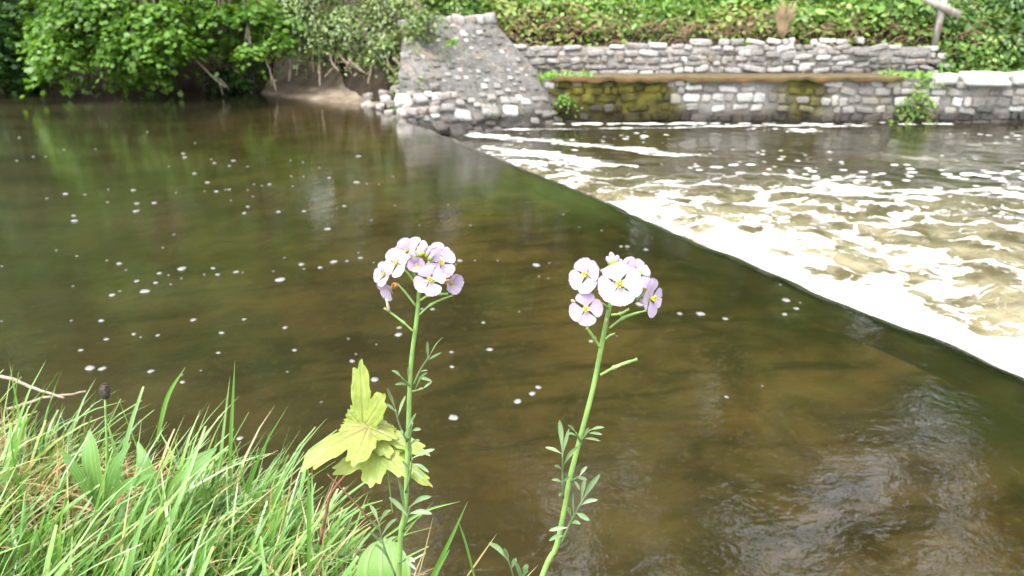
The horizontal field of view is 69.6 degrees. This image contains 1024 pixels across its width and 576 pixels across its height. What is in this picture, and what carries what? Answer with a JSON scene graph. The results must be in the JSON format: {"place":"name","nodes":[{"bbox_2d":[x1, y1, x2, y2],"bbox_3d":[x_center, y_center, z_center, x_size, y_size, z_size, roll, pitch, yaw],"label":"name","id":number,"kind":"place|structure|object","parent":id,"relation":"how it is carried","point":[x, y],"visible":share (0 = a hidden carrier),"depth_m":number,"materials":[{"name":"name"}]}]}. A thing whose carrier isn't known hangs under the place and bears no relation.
{"place":"outdoors","nodes":[
{"label":"outdoors","id":0,"kind":"place"},
{"bbox_2d":[0,363,432,575],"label":"bank","id":1,"kind":"structure","parent":0,"point":[105,519],"depth_m":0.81,"materials":[{"name":"green plant"}]},
{"bbox_2d":[0,422,41,542],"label":"ribwort plantain","id":2,"kind":"object","parent":1,"relation":"on","point":[24,477],"visible":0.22,"depth_m":0.78,"materials":[{"name":"green plant"}]},
{"bbox_2d":[0,375,64,398],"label":"dead twig","id":3,"kind":"object","parent":1,"relation":"on","point":[4,377],"visible":0.89,"depth_m":1.03,"materials":[{"name":"beige wood"}]},
{"bbox_2d":[6,390,85,410],"bbox_3d":[-0.649,0.157,1.026,0.105,0.022,0.007,-4,20,-10],"label":"dead twig","id":4,"kind":"object","parent":1,"relation":"on","point":[37,400],"visible":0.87,"depth_m":1.02,"materials":[{"name":"beige wood"}]},
{"bbox_2d":[60,382,152,513],"bbox_3d":[-0.394,0.160,0.732,0.101,0.148,0.036,4,20,11],"label":"ribwort plantain","id":5,"kind":"object","parent":1,"relation":"on","point":[89,452],"visible":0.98,"depth_m":0.74,"materials":[{"name":"green plant"}]},
{"bbox_2d":[156,368,184,441],"bbox_3d":[-0.390,0.134,0.840,0.046,0.093,0.009,0,20,0],"label":"grass blade","id":6,"kind":"object","parent":1,"relation":"on","point":[164,405],"depth_m":0.84,"materials":[{"name":"green plant"}]},
{"bbox_2d":[137,442,216,543],"bbox_3d":[-0.360,0.210,0.763,0.090,0.078,0.090,0,20,0],"label":"ribwort plantain","id":7,"kind":"object","parent":1,"relation":"on","point":[176,480],"visible":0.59,"depth_m":0.78,"materials":[{"name":"green plant"}]},
{"bbox_2d":[198,557,215,575],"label":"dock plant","id":8,"kind":"object","parent":1,"relation":"on","point":[210,569],"visible":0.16,"depth_m":0.71,"materials":[{"name":"green plant"}]},
{"bbox_2d":[228,364,234,476],"bbox_3d":[-0.306,0.144,0.801,0.023,0.140,0.009,0,20,0],"label":"grass blade","id":9,"kind":"object","parent":1,"relation":"on","point":[231,431],"depth_m":0.80,"materials":[{"name":"green plant"}]},
{"bbox_2d":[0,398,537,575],"bbox_3d":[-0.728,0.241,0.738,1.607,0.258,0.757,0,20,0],"label":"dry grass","id":10,"kind":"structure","parent":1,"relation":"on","point":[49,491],"depth_m":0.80,"materials":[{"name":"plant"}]},
{"bbox_2d":[307,471,310,575],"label":"grass blade","id":11,"kind":"object","parent":1,"relation":"on","point":[308,526],"depth_m":0.67,"materials":[{"name":"green plant"}]},
{"bbox_2d":[327,474,368,518],"bbox_3d":[-0.137,0.175,0.617,0.032,0.045,0.002,0,20,0],"label":"pink stalk","id":12,"kind":"object","parent":1,"relation":"on","point":[359,507],"visible":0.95,"depth_m":0.62,"materials":[{"name":"plant"}]},
{"bbox_2d":[300,359,432,544],"bbox_3d":[-0.115,0.140,0.572,0.099,0.161,0.060,-7,21,-20],"label":"sycamore sapling","id":13,"kind":"object","parent":1,"relation":"on","point":[365,434],"visible":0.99,"depth_m":0.56,"materials":[{"name":"green plant"}]},
{"bbox_2d":[356,538,410,575],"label":"dock plant","id":14,"kind":"object","parent":1,"relation":"on","point":[373,560],"visible":0.72,"depth_m":0.62,"materials":[{"name":"green plant"}]},
{"bbox_2d":[384,445,392,511],"bbox_3d":[-0.095,0.146,0.568,0.005,0.058,0.008,0,20,0],"label":"grass blade","id":15,"kind":"object","parent":1,"relation":"on","point":[389,487],"depth_m":0.57,"materials":[{"name":"plant"}]},
{"bbox_2d":[369,237,463,575],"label":"cuckooflower","id":16,"kind":"object","parent":1,"relation":"on","point":[414,252],"visible":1,"depth_m":0.48,"materials":[{"name":"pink plant"}]},
{"bbox_2d":[384,501,459,537],"bbox_3d":[-0.070,0.179,0.570,0.060,0.028,0.008,0,20,0],"label":"grass blade","id":17,"kind":"object","parent":1,"relation":"on","point":[409,519],"depth_m":0.57,"materials":[{"name":"green plant"}]},
{"bbox_2d":[418,519,432,575],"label":"grass blade","id":18,"kind":"object","parent":1,"relation":"on","point":[424,551],"depth_m":0.57,"materials":[{"name":"beige plant"}]},
{"bbox_2d":[431,549,449,575],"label":"grass blade","id":19,"kind":"object","parent":1,"relation":"on","point":[436,570],"depth_m":0.56,"materials":[{"name":"green plant"}]},
{"bbox_2d":[430,504,466,575],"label":"grass blade","id":20,"kind":"object","parent":1,"relation":"on","point":[446,547],"depth_m":0.56,"materials":[{"name":"green plant"}]},
{"bbox_2d":[457,518,474,575],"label":"grass blade","id":21,"kind":"object","parent":1,"relation":"on","point":[468,553],"depth_m":0.57,"materials":[{"name":"green plant"}]},
{"bbox_2d":[467,535,495,575],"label":"grass blade","id":22,"kind":"object","parent":1,"relation":"on","point":[479,557],"depth_m":0.57,"materials":[{"name":"beige plant"}]},
{"bbox_2d":[489,542,528,575],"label":"cuckooflower rosette","id":23,"kind":"object","parent":1,"relation":"on","point":[503,552],"visible":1,"depth_m":0.57,"materials":[{"name":"green plant"}]},
{"bbox_2d":[540,252,661,575],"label":"cuckooflower","id":24,"kind":"object","parent":1,"relation":"on","point":[635,283],"visible":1,"depth_m":0.45,"materials":[{"name":"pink plant"}]},
{"bbox_2d":[261,56,383,112],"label":"mud bank","id":25,"kind":"structure","parent":0,"point":[301,86],"depth_m":14.57,"materials":[{"name":"brown soil"}]},
{"bbox_2d":[263,53,276,90],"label":"fallen branch","id":26,"kind":"object","parent":25,"relation":"on","point":[267,64],"visible":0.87,"depth_m":14.12,"materials":[{"name":"wood"}]},
{"bbox_2d":[360,101,370,108],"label":"rubble stone","id":27,"kind":"object","parent":25,"relation":"on","point":[365,103],"visible":0.49,"depth_m":12.79,"materials":[{"name":"grey stone"}]},
{"bbox_2d":[363,92,372,100],"bbox_3d":[-2.518,-3.379,13.046,0.189,0.196,0.274,-18,27,-41],"label":"rubble stone","id":28,"kind":"object","parent":25,"relation":"on","point":[367,95],"visible":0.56,"depth_m":12.93,"materials":[{"name":"grey stone"}]},
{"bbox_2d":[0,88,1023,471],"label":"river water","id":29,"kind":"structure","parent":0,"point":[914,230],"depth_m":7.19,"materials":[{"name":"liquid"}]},
{"bbox_2d":[85,366,94,369],"bbox_3d":[-1.803,0.339,3.142,0.042,0.007,0.037,5,21,14],"label":"foam fleck","id":30,"kind":"object","parent":29,"relation":"on","point":[89,367],"visible":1,"depth_m":3.13},
{"bbox_2d":[188,50,228,94],"bbox_3d":[-5.925,-4.296,14.226,1.064,1.079,0.146,8,21,21],"label":"fallen branch","id":31,"kind":"object","parent":29,"relation":"on","point":[208,72],"visible":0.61,"depth_m":14.19,"materials":[{"name":"wood"}]},
{"bbox_2d":[376,103,384,109],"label":"rubble stone","id":32,"kind":"object","parent":29,"relation":"on","point":[380,106],"visible":0.99,"depth_m":12.18,"materials":[{"name":"grey stone"}]},
{"bbox_2d":[380,95,390,104],"bbox_3d":[-2.116,-3.149,12.320,0.168,0.151,0.223,-8,22,-22],"label":"rubble stone","id":33,"kind":"object","parent":32,"relation":"on","point":[384,99],"visible":0.73,"depth_m":12.24,"materials":[{"name":"grey stone"}]},
{"bbox_2d":[378,89,394,99],"bbox_3d":[-2.120,-3.274,12.502,0.199,0.196,0.263,17,26,38],"label":"rubble stone","id":34,"kind":"object","parent":33,"relation":"on","point":[382,92],"visible":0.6,"depth_m":12.41,"materials":[{"name":"grey stone"}]},
{"bbox_2d":[390,84,397,92],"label":"rubble stone","id":35,"kind":"object","parent":34,"relation":"on","point":[392,88],"visible":0.52,"depth_m":12.46,"materials":[{"name":"grey stone"}]},
{"bbox_2d":[402,103,412,109],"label":"rubble stone","id":36,"kind":"object","parent":29,"relation":"on","point":[409,105],"visible":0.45,"depth_m":11.46,"materials":[{"name":"grey stone"}]},
{"bbox_2d":[449,415,457,419],"bbox_3d":[-0.219,0.482,2.751,0.035,0.005,0.034,4,20,10],"label":"foam fleck","id":37,"kind":"object","parent":29,"relation":"on","point":[453,417],"visible":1,"depth_m":2.75},
{"bbox_2d":[0,0,1023,109],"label":"bank","id":38,"kind":"structure","parent":0,"point":[358,85],"depth_m":14.33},
{"bbox_2d":[0,0,76,95],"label":"sycamore tree","id":39,"kind":"object","parent":38,"relation":"on","point":[11,80],"visible":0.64,"depth_m":14.11,"materials":[{"name":"green plant"}]},
{"bbox_2d":[0,0,209,109],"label":"sycamore tree","id":40,"kind":"object","parent":38,"relation":"on","point":[145,34],"visible":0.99,"depth_m":12.98,"materials":[{"name":"green plant"}]},
{"bbox_2d":[190,50,269,101],"bbox_3d":[-5.843,-4.352,15.453,1.502,1.404,1.238,11,23,28],"label":"holly bush","id":41,"kind":"object","parent":38,"relation":"on","point":[226,75],"visible":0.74,"depth_m":15.29,"materials":[{"name":"green plant"}]},
{"bbox_2d":[145,0,316,82],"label":"sycamore tree","id":42,"kind":"object","parent":38,"relation":"on","point":[245,17],"visible":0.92,"depth_m":13.59,"materials":[{"name":"green plant"}]},
{"bbox_2d":[256,0,400,93],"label":"hawthorn tree","id":43,"kind":"object","parent":38,"relation":"on","point":[318,30],"visible":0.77,"depth_m":13.64,"materials":[{"name":"green plant"}]},
{"bbox_2d":[287,49,291,80],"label":"hanging stem","id":44,"kind":"object","parent":43,"relation":"hanging from","point":[289,68],"visible":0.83,"depth_m":14.16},
{"bbox_2d":[296,46,301,75],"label":"hanging stem","id":45,"kind":"object","parent":43,"relation":"hanging from","point":[298,61],"visible":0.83,"depth_m":14.03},
{"bbox_2d":[317,40,320,86],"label":"hanging stem","id":46,"kind":"object","parent":43,"relation":"hanging from","point":[319,67],"visible":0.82,"depth_m":13.90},
{"bbox_2d":[325,51,336,76],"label":"hanging stem","id":47,"kind":"object","parent":43,"relation":"hanging from","point":[334,63],"visible":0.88,"depth_m":13.90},
{"bbox_2d":[328,52,338,70],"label":"hanging stem","id":48,"kind":"object","parent":43,"relation":"hanging from","point":[332,61],"visible":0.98,"depth_m":13.74,"materials":[{"name":"plant"}]},
{"bbox_2d":[337,51,351,73],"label":"hanging stem","id":49,"kind":"object","parent":43,"relation":"hanging from","point":[346,64],"visible":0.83,"depth_m":13.71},
{"bbox_2d":[339,53,357,68],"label":"hanging stem","id":50,"kind":"object","parent":43,"relation":"hanging from","point":[342,59],"visible":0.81,"depth_m":13.60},
{"bbox_2d":[348,58,364,72],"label":"hanging stem","id":51,"kind":"object","parent":43,"relation":"hanging from","point":[349,59],"visible":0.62,"depth_m":13.37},
{"bbox_2d":[421,0,506,24],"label":"shrub","id":52,"kind":"object","parent":38,"relation":"on","point":[467,11],"visible":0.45,"depth_m":13.63,"materials":[{"name":"green plant"}]},
{"bbox_2d":[389,11,561,135],"bbox_3d":[-0.539,-3.997,13.528,3.178,2.266,5.254,0,20,0],"label":"stone abutment","id":53,"kind":"object","parent":38,"relation":"on","point":[490,64],"visible":0.84,"depth_m":12.52,"materials":[{"name":"grey stone"}]},
{"bbox_2d":[386,100,395,108],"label":"rubble stone","id":54,"kind":"object","parent":53,"relation":"on","point":[391,103],"visible":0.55,"depth_m":11.89,"materials":[{"name":"grey stone"}]},
{"bbox_2d":[405,107,419,115],"bbox_3d":[-1.530,-2.722,11.360,0.200,0.140,0.156,5,21,14],"label":"rubble stone","id":55,"kind":"object","parent":53,"relation":"on","point":[411,111],"visible":0.98,"depth_m":11.30,"materials":[{"name":"grey stone"}]},
{"bbox_2d":[417,107,429,114],"bbox_3d":[-1.370,-2.726,11.322,0.206,0.127,0.160,16,25,37],"label":"rubble stone","id":56,"kind":"object","parent":55,"relation":"on","point":[423,110],"visible":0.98,"depth_m":11.26,"materials":[{"name":"grey stone"}]},
{"bbox_2d":[349,0,496,95],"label":"ivy bush","id":57,"kind":"object","parent":53,"relation":"on","point":[419,17],"visible":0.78,"depth_m":12.48,"materials":[{"name":"green plant"}]},
{"bbox_2d":[368,53,374,83],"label":"hanging stem","id":58,"kind":"object","parent":57,"relation":"hanging from","point":[370,71],"visible":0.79,"depth_m":12.95,"materials":[{"name":"plant"}]},
{"bbox_2d":[384,44,396,76],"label":"hanging stem","id":59,"kind":"object","parent":57,"relation":"hanging from","point":[389,64],"visible":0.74,"depth_m":12.57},
{"bbox_2d":[429,106,439,113],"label":"rubble stone","id":60,"kind":"object","parent":53,"relation":"on","point":[434,109],"visible":1,"depth_m":11.20,"materials":[{"name":"grey stone"}]},
{"bbox_2d":[429,101,439,106],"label":"rubble stone","id":61,"kind":"object","parent":60,"relation":"on","point":[436,103],"visible":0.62,"depth_m":11.33,"materials":[{"name":"grey stone"}]},
{"bbox_2d":[429,83,440,91],"bbox_3d":[-1.285,-3.258,11.985,0.180,0.156,0.239,-13,24,-32],"label":"rubble stone","id":62,"kind":"object","parent":53,"relation":"on","point":[434,87],"visible":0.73,"depth_m":11.89,"materials":[{"name":"grey stone"}]},
{"bbox_2d":[439,92,451,100],"bbox_3d":[-1.052,-3.023,11.601,0.202,0.153,0.147,-6,21,-16],"label":"rubble stone","id":63,"kind":"object","parent":53,"relation":"on","point":[445,96],"visible":0.98,"depth_m":11.54,"materials":[{"name":"grey stone"}]},
{"bbox_2d":[439,33,464,59],"bbox_3d":[-0.983,-3.978,12.123,0.427,0.438,0.381,0,20,0],"label":"wall weed","id":64,"kind":"object","parent":53,"relation":"attached to","point":[449,41],"depth_m":12.09,"materials":[{"name":"green plant"}]},
{"bbox_2d":[500,0,591,37],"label":"shrub","id":65,"kind":"object","parent":38,"relation":"on","point":[540,5],"visible":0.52,"depth_m":14.18,"materials":[{"name":"green plant"}]},
{"bbox_2d":[578,0,656,25],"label":"shrub","id":66,"kind":"object","parent":38,"relation":"on","point":[616,7],"visible":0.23,"depth_m":14.58,"materials":[{"name":"green plant"}]},
{"bbox_2d":[393,0,1023,73],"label":"undergrowth","id":67,"kind":"object","parent":38,"relation":"on","point":[954,24],"visible":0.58,"depth_m":14.20,"materials":[{"name":"green plant"}]},
{"bbox_2d":[770,0,797,37],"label":"dead tussock","id":68,"kind":"object","parent":67,"relation":"on","point":[782,23],"visible":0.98,"depth_m":14.01,"materials":[{"name":"plant"}]},
{"bbox_2d":[514,37,949,73],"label":"retaining wall","id":69,"kind":"structure","parent":38,"relation":"on","point":[655,57],"depth_m":14.07,"materials":[{"name":"stone"}]},
{"bbox_2d":[606,0,890,31],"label":"bank grass","id":70,"kind":"structure","parent":38,"relation":"on","point":[673,2],"depth_m":14.59,"materials":[{"name":"green plant"}]},
{"bbox_2d":[538,65,1023,86],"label":"terrace grass","id":71,"kind":"structure","parent":38,"relation":"on","point":[548,75],"depth_m":13.60,"materials":[{"name":"green plant"}]},
{"bbox_2d":[542,71,1023,122],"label":"river wall","id":72,"kind":"structure","parent":38,"relation":"on","point":[979,96],"depth_m":13.34,"materials":[{"name":"stone"}]},
{"bbox_2d":[550,90,582,120],"bbox_3d":[0.958,-3.288,13.329,0.645,0.644,0.540,0,20,0],"label":"wall weed","id":73,"kind":"object","parent":72,"relation":"attached to","point":[567,97],"depth_m":13.20,"materials":[{"name":"green plant"}]},
{"bbox_2d":[887,84,946,124],"bbox_3d":[7.315,-3.133,13.331,1.191,1.076,0.765,0,20,0],"label":"wall weed","id":74,"kind":"object","parent":72,"relation":"attached to","point":[908,109],"depth_m":13.22,"materials":[{"name":"green plant"}]},
{"bbox_2d":[911,72,951,106],"bbox_3d":[7.540,-3.591,13.291,0.824,0.602,0.735,8,21,20],"label":"wall weed","id":75,"kind":"object","parent":72,"relation":"on","point":[928,74],"depth_m":13.20,"materials":[{"name":"green plant"}]},
{"bbox_2d":[873,0,928,37],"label":"shrub","id":76,"kind":"object","parent":38,"relation":"on","point":[910,27],"visible":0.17,"depth_m":14.34,"materials":[{"name":"green plant"}]},
{"bbox_2d":[921,0,961,45],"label":"wooden post","id":77,"kind":"object","parent":38,"relation":"on","point":[942,6],"visible":0.83,"depth_m":13.93,"materials":[{"name":"grey wood"}]},
{"bbox_2d":[949,0,989,22],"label":"shrub","id":78,"kind":"object","parent":38,"relation":"on","point":[966,1],"visible":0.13,"depth_m":14.45,"materials":[{"name":"green plant"}]},
{"bbox_2d":[956,7,1023,70],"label":"shrub","id":79,"kind":"object","parent":38,"relation":"on","point":[987,43],"visible":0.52,"depth_m":14.12,"materials":[{"name":"green plant"}]},
{"bbox_2d":[975,45,1023,72],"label":"shrub","id":80,"kind":"object","parent":38,"relation":"on","point":[1014,59],"visible":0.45,"depth_m":14.07,"materials":[{"name":"green plant"}]},
{"bbox_2d":[977,0,1023,69],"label":"shrub","id":81,"kind":"object","parent":38,"relation":"on","point":[1013,6],"visible":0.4,"depth_m":14.03,"materials":[{"name":"green plant"}]},
{"bbox_2d":[74,101,1023,575],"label":"riverbed","id":82,"kind":"structure","parent":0,"point":[822,451],"depth_m":3.46,"materials":[{"name":"brown liquid"}]},
{"bbox_2d":[366,105,375,110],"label":"rubble stone","id":83,"kind":"object","parent":82,"relation":"on","point":[370,106],"visible":0.56,"depth_m":12.45,"materials":[{"name":"beige stone"}]},
{"bbox_2d":[384,109,394,117],"bbox_3d":[-1.943,-2.768,11.688,0.170,0.154,0.227,0,20,0],"label":"rubble stone","id":84,"kind":"object","parent":82,"relation":"on","point":[389,112],"visible":0.66,"depth_m":11.59,"materials":[{"name":"grey stone"}]},
{"bbox_2d":[395,124,1023,421],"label":"weir","id":85,"kind":"object","parent":82,"relation":"on","point":[1004,394],"visible":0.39,"depth_m":4.14,"materials":[{"name":"concrete"}]}
]}

